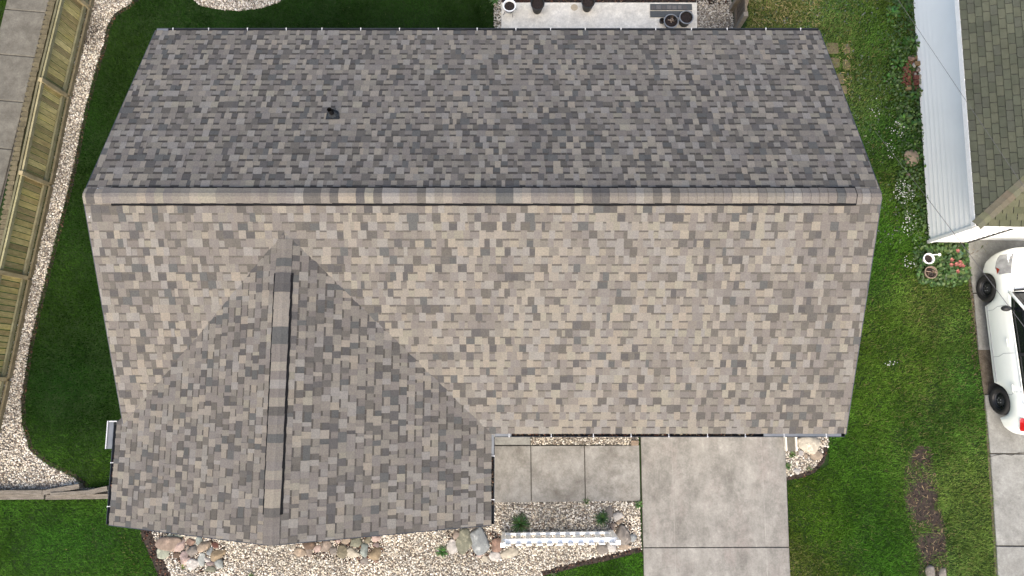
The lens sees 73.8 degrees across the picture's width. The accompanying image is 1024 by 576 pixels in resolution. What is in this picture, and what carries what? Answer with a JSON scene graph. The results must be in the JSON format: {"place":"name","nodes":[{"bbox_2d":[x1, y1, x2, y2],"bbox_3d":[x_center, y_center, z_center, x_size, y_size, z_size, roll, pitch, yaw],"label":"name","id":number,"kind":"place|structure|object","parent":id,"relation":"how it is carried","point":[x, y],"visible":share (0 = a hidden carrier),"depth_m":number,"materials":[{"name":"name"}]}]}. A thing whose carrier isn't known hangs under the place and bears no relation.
{"place":"outdoors","nodes":[
{"label":"outdoors","id":0,"kind":"place"},
{"bbox_2d":[82,28,881,545],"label":"house","id":1,"kind":"structure","parent":0,"point":[362,282],"depth_m":11.64,"materials":[{"name":"beige"}]},
{"bbox_2d":[0,0,1000,575],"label":"lawn","id":2,"kind":"structure","parent":0,"point":[852,10],"depth_m":15.06,"materials":[{"name":"plant"}]},
{"bbox_2d":[0,494,46,499],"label":"landscape timber","id":3,"kind":"object","parent":2,"relation":"on","point":[12,497],"visible":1,"depth_m":14.56,"materials":[{"name":"wood"}]},
{"bbox_2d":[0,0,49,205],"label":"side walk","id":4,"kind":"structure","parent":2,"relation":"on","point":[22,24],"depth_m":15.98,"materials":[{"name":"concrete"}]},
{"bbox_2d":[0,0,56,247],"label":"stone edging","id":5,"kind":"object","parent":2,"relation":"on","point":[29,93],"visible":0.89,"depth_m":15.80,"materials":[{"name":"stone"}]},
{"bbox_2d":[0,0,94,432],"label":"wooden fence","id":6,"kind":"object","parent":2,"relation":"on","point":[44,183],"visible":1,"depth_m":15.17,"materials":[{"name":"brown wood"}]},
{"bbox_2d":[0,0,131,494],"bbox_3d":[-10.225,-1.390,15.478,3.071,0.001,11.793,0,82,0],"label":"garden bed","id":7,"kind":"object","parent":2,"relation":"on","point":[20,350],"visible":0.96,"depth_m":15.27,"materials":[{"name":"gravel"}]},
{"bbox_2d":[0,0,501,493],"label":"gravel","id":8,"kind":"structure","parent":7,"relation":"on","point":[3,453],"depth_m":15.38,"materials":[{"name":"gravel"}]},
{"bbox_2d":[0,489,45,494],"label":"landscape timber","id":9,"kind":"object","parent":8,"relation":"on","point":[20,491],"visible":1,"depth_m":14.52,"materials":[{"name":"wood"}]},
{"bbox_2d":[42,483,83,494],"bbox_3d":[-9.611,4.300,14.605,0.786,0.150,0.100,-10,82,-1],"label":"landscape timber","id":10,"kind":"object","parent":8,"relation":"on","point":[64,488],"visible":1,"depth_m":14.53,"materials":[{"name":"wood"}]},
{"bbox_2d":[50,489,89,495],"bbox_3d":[-9.395,4.371,14.585,0.836,0.170,0.070,-4,82,0],"label":"landscape timber","id":11,"kind":"object","parent":8,"relation":"on","point":[73,492],"visible":0.93,"depth_m":14.50,"materials":[{"name":"wood"}]},
{"bbox_2d":[45,493,107,499],"bbox_3d":[-9.290,4.464,14.613,1.332,0.090,0.100,-1,82,0],"label":"landscape timber","id":12,"kind":"object","parent":8,"relation":"on","point":[85,496],"visible":0.71,"depth_m":14.57,"materials":[{"name":"wood"}]},
{"bbox_2d":[79,14,99,52],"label":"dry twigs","id":13,"kind":"object","parent":8,"relation":"on","point":[85,40],"visible":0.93,"depth_m":16.07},
{"bbox_2d":[86,485,108,494],"bbox_3d":[-8.823,4.319,14.588,0.444,0.180,0.100,-12,82,-2],"label":"landscape timber","id":14,"kind":"object","parent":8,"relation":"on","point":[97,490],"visible":0.79,"depth_m":14.50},
{"bbox_2d":[21,0,136,487],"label":"edging","id":15,"kind":"object","parent":2,"relation":"on","point":[38,314],"visible":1,"depth_m":15.36,"materials":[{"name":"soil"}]},
{"bbox_2d":[195,0,280,10],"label":"garden bed","id":16,"kind":"object","parent":2,"relation":"on","point":[216,1],"visible":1,"depth_m":16.22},
{"bbox_2d":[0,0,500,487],"bbox_3d":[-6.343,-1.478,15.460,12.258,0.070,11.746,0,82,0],"label":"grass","id":17,"kind":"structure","parent":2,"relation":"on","point":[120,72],"depth_m":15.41,"materials":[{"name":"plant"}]},
{"bbox_2d":[0,499,643,575],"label":"grass","id":18,"kind":"structure","parent":2,"relation":"on","point":[134,535],"depth_m":14.52,"materials":[{"name":"plant"}]},
{"bbox_2d":[153,503,640,575],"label":"garden bed","id":19,"kind":"object","parent":2,"relation":"on","point":[436,551],"visible":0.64,"depth_m":14.51,"materials":[{"name":"gravel"}]},
{"bbox_2d":[141,530,170,575],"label":"garden bed","id":20,"kind":"object","parent":19,"relation":"on","point":[146,543],"visible":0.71,"depth_m":14.51,"materials":[{"name":"soil"}]},
{"bbox_2d":[157,549,170,558],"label":"rock","id":21,"kind":"object","parent":19,"relation":"on","point":[162,554],"visible":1,"depth_m":14.47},
{"bbox_2d":[197,541,210,552],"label":"rock","id":22,"kind":"object","parent":19,"relation":"on","point":[203,546],"visible":1,"depth_m":14.45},
{"bbox_2d":[214,559,222,567],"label":"rock","id":23,"kind":"object","parent":19,"relation":"on","point":[218,563],"visible":1,"depth_m":14.42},
{"bbox_2d":[211,549,226,561],"bbox_3d":[-6.219,5.672,14.475,0.327,0.124,0.247,0,82,0],"label":"rock","id":24,"kind":"object","parent":19,"relation":"on","point":[216,555],"visible":1,"depth_m":14.45,"materials":[{"name":"stone"}]},
{"bbox_2d":[350,538,361,547],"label":"rock","id":25,"kind":"object","parent":19,"relation":"on","point":[356,542],"visible":0.9,"depth_m":14.48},
{"bbox_2d":[360,557,368,565],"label":"rock","id":26,"kind":"object","parent":19,"relation":"on","point":[364,560],"visible":1,"depth_m":14.46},
{"bbox_2d":[368,547,380,559],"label":"rock","id":27,"kind":"object","parent":19,"relation":"on","point":[375,553],"visible":1,"depth_m":14.43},
{"bbox_2d":[446,539,456,553],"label":"rock","id":28,"kind":"object","parent":19,"relation":"on","point":[451,548],"visible":1,"depth_m":14.48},
{"bbox_2d":[448,531,504,556],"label":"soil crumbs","id":29,"kind":"object","parent":19,"relation":"on","point":[490,548],"visible":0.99,"depth_m":14.53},
{"bbox_2d":[510,512,530,532],"bbox_3d":[0.191,5.004,14.522,0.556,0.229,0.552,0,82,0],"label":"grass plant","id":30,"kind":"object","parent":19,"relation":"on","point":[520,523],"depth_m":14.52,"materials":[{"name":"green plant"}]},
{"bbox_2d":[501,530,620,547],"bbox_3d":[0.966,5.132,14.030,2.385,1.104,0.108,-1,82,0],"label":"picket fence","id":31,"kind":"object","parent":19,"relation":"on","point":[611,537],"visible":1,"depth_m":13.74,"materials":[{"name":"white plastic"}]},
{"bbox_2d":[541,548,640,575],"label":"edging","id":32,"kind":"object","parent":19,"relation":"on","point":[594,560],"visible":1,"depth_m":14.49,"materials":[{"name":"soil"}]},
{"bbox_2d":[596,545,608,554],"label":"rock","id":33,"kind":"object","parent":19,"relation":"on","point":[601,549],"visible":0.94,"depth_m":14.46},
{"bbox_2d":[606,506,612,519],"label":"rock","id":34,"kind":"object","parent":19,"relation":"on","point":[609,510],"visible":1,"depth_m":14.58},
{"bbox_2d":[609,510,632,545],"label":"soil crumbs","id":35,"kind":"object","parent":19,"relation":"on","point":[621,523],"visible":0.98,"depth_m":14.57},
{"bbox_2d":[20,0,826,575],"bbox_3d":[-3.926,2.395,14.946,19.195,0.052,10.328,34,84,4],"label":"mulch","id":36,"kind":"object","parent":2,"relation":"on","point":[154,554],"visible":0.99,"depth_m":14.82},
{"bbox_2d":[152,0,829,575],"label":"gravel","id":37,"kind":"structure","parent":2,"relation":"on","point":[444,540],"depth_m":14.51,"materials":[{"name":"gravel"}]},
{"bbox_2d":[155,537,181,551],"bbox_3d":[-7.291,5.442,14.502,0.572,0.146,0.312,0,82,0],"label":"rock","id":38,"kind":"object","parent":37,"relation":"on","point":[166,543],"visible":1,"depth_m":14.46,"materials":[{"name":"stone"}]},
{"bbox_2d":[174,539,185,551],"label":"rock","id":39,"kind":"object","parent":37,"relation":"on","point":[180,546],"visible":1,"depth_m":14.47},
{"bbox_2d":[180,551,187,559],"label":"rock","id":40,"kind":"object","parent":37,"relation":"on","point":[183,555],"visible":1,"depth_m":14.46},
{"bbox_2d":[186,538,195,545],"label":"rock","id":41,"kind":"object","parent":37,"relation":"on","point":[190,542],"visible":1,"depth_m":14.50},
{"bbox_2d":[186,545,197,557],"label":"rock","id":42,"kind":"object","parent":37,"relation":"on","point":[191,551],"visible":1,"depth_m":14.45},
{"bbox_2d":[186,559,198,569],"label":"rock","id":43,"kind":"object","parent":37,"relation":"on","point":[192,564],"visible":1,"depth_m":14.42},
{"bbox_2d":[159,534,226,572],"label":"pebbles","id":44,"kind":"object","parent":37,"relation":"on","point":[196,553],"visible":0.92,"depth_m":14.49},
{"bbox_2d":[197,552,204,566],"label":"rock","id":45,"kind":"object","parent":37,"relation":"on","point":[201,560],"visible":1,"depth_m":14.45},
{"bbox_2d":[204,566,215,571],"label":"rock","id":46,"kind":"object","parent":37,"relation":"on","point":[210,568],"visible":1,"depth_m":14.43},
{"bbox_2d":[293,548,306,556],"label":"rock","id":47,"kind":"object","parent":37,"relation":"on","point":[299,552],"visible":1,"depth_m":14.48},
{"bbox_2d":[303,542,315,549],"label":"rock","id":48,"kind":"object","parent":37,"relation":"on","point":[310,545],"visible":0.69,"depth_m":14.47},
{"bbox_2d":[313,544,320,551],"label":"rock","id":49,"kind":"object","parent":37,"relation":"on","point":[317,548],"visible":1,"depth_m":14.49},
{"bbox_2d":[321,541,331,551],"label":"rock","id":50,"kind":"object","parent":37,"relation":"on","point":[326,546],"visible":0.91,"depth_m":14.46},
{"bbox_2d":[329,546,336,554],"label":"rock","id":51,"kind":"object","parent":37,"relation":"on","point":[332,549],"visible":1,"depth_m":14.47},
{"bbox_2d":[298,537,384,563],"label":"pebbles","id":52,"kind":"object","parent":37,"relation":"on","point":[358,559],"visible":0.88,"depth_m":14.49,"materials":[{"name":"gravel"}]},
{"bbox_2d":[337,545,347,558],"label":"rock","id":53,"kind":"object","parent":37,"relation":"on","point":[342,552],"visible":1,"depth_m":14.45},
{"bbox_2d":[347,547,359,557],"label":"rock","id":54,"kind":"object","parent":37,"relation":"on","point":[352,552],"visible":1,"depth_m":14.45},
{"bbox_2d":[360,543,367,556],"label":"rock","id":55,"kind":"object","parent":37,"relation":"on","point":[364,550],"visible":1,"depth_m":14.45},
{"bbox_2d":[434,544,447,559],"bbox_3d":[-1.486,5.574,14.459,0.328,0.149,0.336,9,82,1],"label":"grass plant","id":56,"kind":"object","parent":37,"relation":"on","point":[441,553],"depth_m":14.46,"materials":[{"name":"green plant"}]},
{"bbox_2d":[456,528,471,554],"bbox_3d":[-1.014,5.387,14.516,0.375,0.140,0.545,0,82,0],"label":"rock","id":57,"kind":"object","parent":37,"relation":"on","point":[463,542],"visible":1,"depth_m":14.47,"materials":[{"name":"stone"}]},
{"bbox_2d":[470,527,489,555],"bbox_3d":[-0.704,5.389,14.505,0.385,0.169,0.545,-27,83,-4],"label":"rock","id":58,"kind":"object","parent":37,"relation":"on","point":[480,543],"visible":0.99,"depth_m":14.46,"materials":[{"name":"stone"}]},
{"bbox_2d":[489,551,500,560],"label":"rock","id":59,"kind":"object","parent":37,"relation":"on","point":[494,556],"visible":1,"depth_m":14.45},
{"bbox_2d":[492,538,501,552],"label":"rock","id":60,"kind":"object","parent":37,"relation":"on","point":[496,545],"visible":0.83,"depth_m":14.45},
{"bbox_2d":[500,548,518,557],"bbox_3d":[-0.052,5.627,14.482,0.393,0.089,0.187,-18,83,-2],"label":"rock","id":61,"kind":"object","parent":37,"relation":"on","point":[510,553],"visible":1,"depth_m":14.45,"materials":[{"name":"stone"}]},
{"bbox_2d":[593,509,608,526],"bbox_3d":[1.939,4.935,14.532,0.428,0.199,0.418,-24,83,-3],"label":"grass plant","id":62,"kind":"object","parent":37,"relation":"on","point":[600,520],"depth_m":14.54,"materials":[{"name":"green plant"}]},
{"bbox_2d":[606,543,615,551],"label":"rock","id":63,"kind":"object","parent":37,"relation":"on","point":[611,548],"visible":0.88,"depth_m":14.46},
{"bbox_2d":[613,512,622,520],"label":"rock","id":64,"kind":"object","parent":37,"relation":"on","point":[617,516],"visible":1,"depth_m":14.55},
{"bbox_2d":[615,524,630,544],"bbox_3d":[2.351,5.267,14.515,0.318,0.168,0.407,-37,84,-5],"label":"rock","id":65,"kind":"object","parent":37,"relation":"on","point":[622,533],"visible":0.85,"depth_m":14.47,"materials":[{"name":"stone"}]},
{"bbox_2d":[619,544,630,549],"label":"rock","id":66,"kind":"object","parent":37,"relation":"on","point":[624,547],"visible":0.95,"depth_m":14.50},
{"bbox_2d":[783,437,797,450],"bbox_3d":[6.014,3.242,14.776,0.255,0.140,0.550,0,82,0],"label":"splash block","id":67,"kind":"object","parent":37,"relation":"on","point":[790,443],"depth_m":14.73,"materials":[{"name":"concrete"}]},
{"bbox_2d":[797,437,820,453],"bbox_3d":[6.422,3.408,14.775,0.528,0.162,0.365,0,82,0],"label":"rock","id":68,"kind":"object","parent":37,"relation":"on","point":[810,445],"visible":0.98,"depth_m":14.73,"materials":[{"name":"stone"}]},
{"bbox_2d":[810,450,822,460],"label":"rock","id":69,"kind":"object","parent":37,"relation":"on","point":[817,455],"visible":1,"depth_m":14.74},
{"bbox_2d":[491,434,530,444],"bbox_3d":[-0.065,3.187,14.809,0.938,0.149,0.416,0,82,0],"label":"front step","id":70,"kind":"object","parent":2,"relation":"on","point":[512,440],"visible":0.23,"depth_m":14.72,"materials":[{"name":"concrete"}]},
{"bbox_2d":[494,445,639,502],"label":"walkway","id":71,"kind":"structure","parent":2,"relation":"on","point":[557,473],"depth_m":14.70,"materials":[{"name":"concrete"}]},
{"bbox_2d":[531,437,638,444],"bbox_3d":[1.587,3.139,14.855,2.348,0.001,0.523,0,82,0],"label":"garden bed","id":72,"kind":"object","parent":2,"relation":"on","point":[572,438],"visible":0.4,"depth_m":14.83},
{"bbox_2d":[501,3,696,27],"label":"patio","id":73,"kind":"structure","parent":2,"relation":"on","point":[600,15],"depth_m":16.11,"materials":[{"name":"concrete"}]},
{"bbox_2d":[503,0,515,16],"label":"plant pot","id":74,"kind":"object","parent":73,"relation":"on","point":[509,6],"visible":1,"depth_m":15.89,"materials":[{"name":"white plastic"}]},
{"bbox_2d":[531,0,544,13],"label":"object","id":75,"kind":"object","parent":73,"relation":"on","point":[537,6],"visible":1,"depth_m":15.86,"materials":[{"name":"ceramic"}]},
{"bbox_2d":[581,0,594,11],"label":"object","id":76,"kind":"object","parent":73,"relation":"on","point":[587,5],"visible":1,"depth_m":15.88,"materials":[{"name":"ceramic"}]},
{"bbox_2d":[650,11,691,16],"bbox_3d":[3.752,-6.459,16.098,0.984,0.012,0.155,0,82,0],"label":"shingle sheet","id":77,"kind":"object","parent":73,"relation":"on","point":[660,13],"visible":0.71,"depth_m":16.09,"materials":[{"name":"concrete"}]},
{"bbox_2d":[650,4,691,9],"bbox_3d":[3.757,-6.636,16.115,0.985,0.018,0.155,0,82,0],"label":"bench","id":78,"kind":"object","parent":73,"relation":"on","point":[670,6],"visible":1,"depth_m":16.11,"materials":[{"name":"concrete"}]},
{"bbox_2d":[664,14,678,27],"bbox_3d":[3.714,-6.219,15.993,0.346,0.167,0.346,0,82,0],"label":"plant pot","id":79,"kind":"object","parent":73,"relation":"on","point":[671,20],"visible":0.97,"depth_m":15.94,"materials":[{"name":"ceramic"}]},
{"bbox_2d":[679,10,693,26],"bbox_3d":[4.046,-6.263,15.949,0.336,0.266,0.336,0,82,0],"label":"plant pot","id":80,"kind":"object","parent":73,"relation":"on","point":[686,17],"visible":1,"depth_m":15.86,"materials":[{"name":"ceramic"}]},
{"bbox_2d":[502,0,727,4],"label":"mulch bed","id":81,"kind":"object","parent":2,"relation":"on","point":[627,1],"visible":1,"depth_m":16.22,"materials":[{"name":"soil"}]},
{"bbox_2d":[697,0,733,27],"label":"garden bed","id":82,"kind":"object","parent":2,"relation":"on","point":[708,12],"visible":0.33,"depth_m":16.17,"materials":[{"name":"gravel"}]},
{"bbox_2d":[729,0,748,27],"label":"wooden fence","id":83,"kind":"object","parent":2,"relation":"on","point":[738,8],"visible":0.82,"depth_m":15.66,"materials":[{"name":"brown wood"}]},
{"bbox_2d":[748,0,853,95],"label":"dry straw","id":84,"kind":"object","parent":2,"relation":"on","point":[813,3],"visible":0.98,"depth_m":16.13,"materials":[{"name":"plant"}]},
{"bbox_2d":[786,437,827,474],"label":"gravel","id":85,"kind":"structure","parent":2,"relation":"on","point":[820,439],"depth_m":14.77,"materials":[{"name":"gravel"}]},
{"bbox_2d":[786,447,827,479],"bbox_3d":[6.411,3.879,14.750,1.219,0.001,0.321,-35,84,-4],"label":"garden bed","id":86,"kind":"object","parent":85,"relation":"on","point":[812,472],"visible":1,"depth_m":14.73,"materials":[{"name":"soil"}]},
{"bbox_2d":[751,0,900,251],"bbox_3d":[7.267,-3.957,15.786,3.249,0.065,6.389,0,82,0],"label":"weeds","id":87,"kind":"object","parent":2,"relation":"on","point":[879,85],"visible":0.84,"depth_m":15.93,"materials":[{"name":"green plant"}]},
{"bbox_2d":[826,43,838,53],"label":"stepping stone","id":88,"kind":"object","parent":2,"relation":"on","point":[835,50],"visible":0.79,"depth_m":16.04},
{"bbox_2d":[831,57,839,67],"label":"stepping stone","id":89,"kind":"object","parent":2,"relation":"on","point":[834,62],"visible":0.61,"depth_m":15.99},
{"bbox_2d":[883,72,896,84],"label":"leafy plant","id":90,"kind":"object","parent":2,"relation":"on","point":[889,75],"visible":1,"depth_m":15.84,"materials":[{"name":"green plant"}]},
{"bbox_2d":[886,6,900,22],"bbox_3d":[8.954,-6.479,16.060,0.382,0.244,0.386,-43,84,-5],"label":"leafy plant","id":91,"kind":"object","parent":2,"relation":"on","point":[893,10],"visible":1,"depth_m":16.05,"materials":[{"name":"green plant"}]},
{"bbox_2d":[890,57,903,70],"bbox_3d":[8.988,-5.234,15.899,0.331,0.225,0.293,-15,82,-2],"label":"leafy plant","id":92,"kind":"object","parent":2,"relation":"on","point":[898,61],"visible":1,"depth_m":15.91,"materials":[{"name":"green plant"}]},
{"bbox_2d":[891,0,912,12],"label":"leafy plant","id":93,"kind":"object","parent":2,"relation":"on","point":[899,4],"visible":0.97,"depth_m":16.10,"materials":[{"name":"green plant"}]},
{"bbox_2d":[893,180,913,203],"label":"white flowers","id":94,"kind":"object","parent":2,"relation":"on","point":[904,192],"visible":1,"depth_m":15.47,"materials":[{"name":"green plant"}]},
{"bbox_2d":[895,112,912,127],"bbox_3d":[9.031,-3.876,15.736,0.348,0.177,0.405,24,83,3],"label":"leafy plant","id":95,"kind":"object","parent":2,"relation":"on","point":[903,117],"visible":1,"depth_m":15.70,"materials":[{"name":"green plant"}]},
{"bbox_2d":[904,150,918,165],"bbox_3d":[9.172,-2.986,15.658,0.336,0.137,0.395,0,82,0],"label":"rock","id":96,"kind":"object","parent":2,"relation":"on","point":[913,155],"visible":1,"depth_m":15.62,"materials":[{"name":"stone"}]},
{"bbox_2d":[903,34,919,51],"bbox_3d":[9.406,-5.736,15.968,0.490,0.225,0.482,0,82,0],"label":"leafy plant","id":97,"kind":"object","parent":2,"relation":"on","point":[910,40],"visible":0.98,"depth_m":15.95,"materials":[{"name":"green plant"}]},
{"bbox_2d":[908,118,921,130],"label":"leafy plant","id":98,"kind":"object","parent":2,"relation":"on","point":[916,121],"visible":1,"depth_m":15.67,"materials":[{"name":"green plant"}]},
{"bbox_2d":[844,313,988,575],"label":"grass","id":99,"kind":"structure","parent":2,"relation":"on","point":[942,505],"depth_m":14.68,"materials":[{"name":"plant"}]},
{"bbox_2d":[910,87,922,100],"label":"leafy plant","id":100,"kind":"object","parent":2,"relation":"on","point":[915,92],"visible":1,"depth_m":15.78,"materials":[{"name":"green plant"}]},
{"bbox_2d":[903,444,949,575],"bbox_3d":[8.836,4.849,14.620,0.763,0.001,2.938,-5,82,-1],"label":"mulch bed","id":101,"kind":"object","parent":2,"relation":"on","point":[923,506],"visible":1,"depth_m":14.63,"materials":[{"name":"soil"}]},
{"bbox_2d":[925,565,934,575],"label":"rock","id":102,"kind":"object","parent":101,"relation":"on","point":[930,569],"visible":1,"depth_m":14.40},
{"bbox_2d":[938,567,946,575],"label":"rock","id":103,"kind":"object","parent":101,"relation":"on","point":[942,572],"visible":1,"depth_m":14.42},
{"bbox_2d":[885,0,969,287],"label":"weeds","id":104,"kind":"object","parent":2,"relation":"on","point":[910,109],"visible":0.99,"depth_m":15.64,"materials":[{"name":"green plant"}]},
{"bbox_2d":[915,244,972,287],"bbox_3d":[9.683,-0.502,15.291,1.290,0.146,1.010,0,82,0],"label":"ground cover","id":105,"kind":"object","parent":2,"relation":"on","point":[940,267],"visible":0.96,"depth_m":15.27,"materials":[{"name":"green plant"}]},
{"bbox_2d":[922,253,934,263],"bbox_3d":[9.284,-0.646,15.272,0.246,0.176,0.246,0,82,0],"label":"plant pot","id":106,"kind":"object","parent":105,"relation":"on","point":[928,258],"visible":1,"depth_m":15.22,"materials":[{"name":"white plastic"}]},
{"bbox_2d":[923,266,937,278],"bbox_3d":[9.315,-0.339,15.240,0.286,0.157,0.286,0,82,0],"label":"plant pot","id":107,"kind":"object","parent":105,"relation":"on","point":[928,272],"visible":1,"depth_m":15.18,"materials":[{"name":"beige ceramic"}]},
{"bbox_2d":[904,242,986,570],"bbox_3d":[9.370,2.543,14.893,1.195,0.073,7.702,12,82,2],"label":"dry straw","id":108,"kind":"object","parent":2,"relation":"on","point":[926,500],"visible":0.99,"depth_m":14.61,"materials":[{"name":"plant"}]},
{"bbox_2d":[914,0,1023,243],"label":"house","id":109,"kind":"structure","parent":2,"relation":"on","point":[974,189],"depth_m":13.51,"materials":[{"name":"white"}]},
{"bbox_2d":[898,0,1023,186],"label":"cable","id":110,"kind":"object","parent":109,"relation":"attached to","point":[960,92],"visible":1,"depth_m":12.44,"materials":[{"name":"grey plastic"}]},
{"bbox_2d":[925,195,1023,325],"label":"cable","id":111,"kind":"object","parent":109,"relation":"attached to","point":[975,262],"visible":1,"depth_m":12.10,"materials":[{"name":"grey plastic"}]},
{"bbox_2d":[640,437,789,575],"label":"driveway","id":112,"kind":"structure","parent":0,"point":[715,506],"depth_m":14.61,"materials":[{"name":"concrete"}]},
{"bbox_2d":[955,240,1023,575],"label":"neighbour driveway","id":113,"kind":"structure","parent":0,"point":[1006,475],"depth_m":14.74,"materials":[{"name":"concrete"}]},
{"bbox_2d":[953,242,978,389],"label":"soil crumbs","id":114,"kind":"object","parent":113,"relation":"on","point":[972,323],"visible":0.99,"depth_m":15.16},
{"bbox_2d":[976,247,1023,434],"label":"parked car","id":115,"kind":"object","parent":113,"relation":"on","point":[1005,270],"visible":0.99,"depth_m":14.41,"materials":[{"name":"white paint"}]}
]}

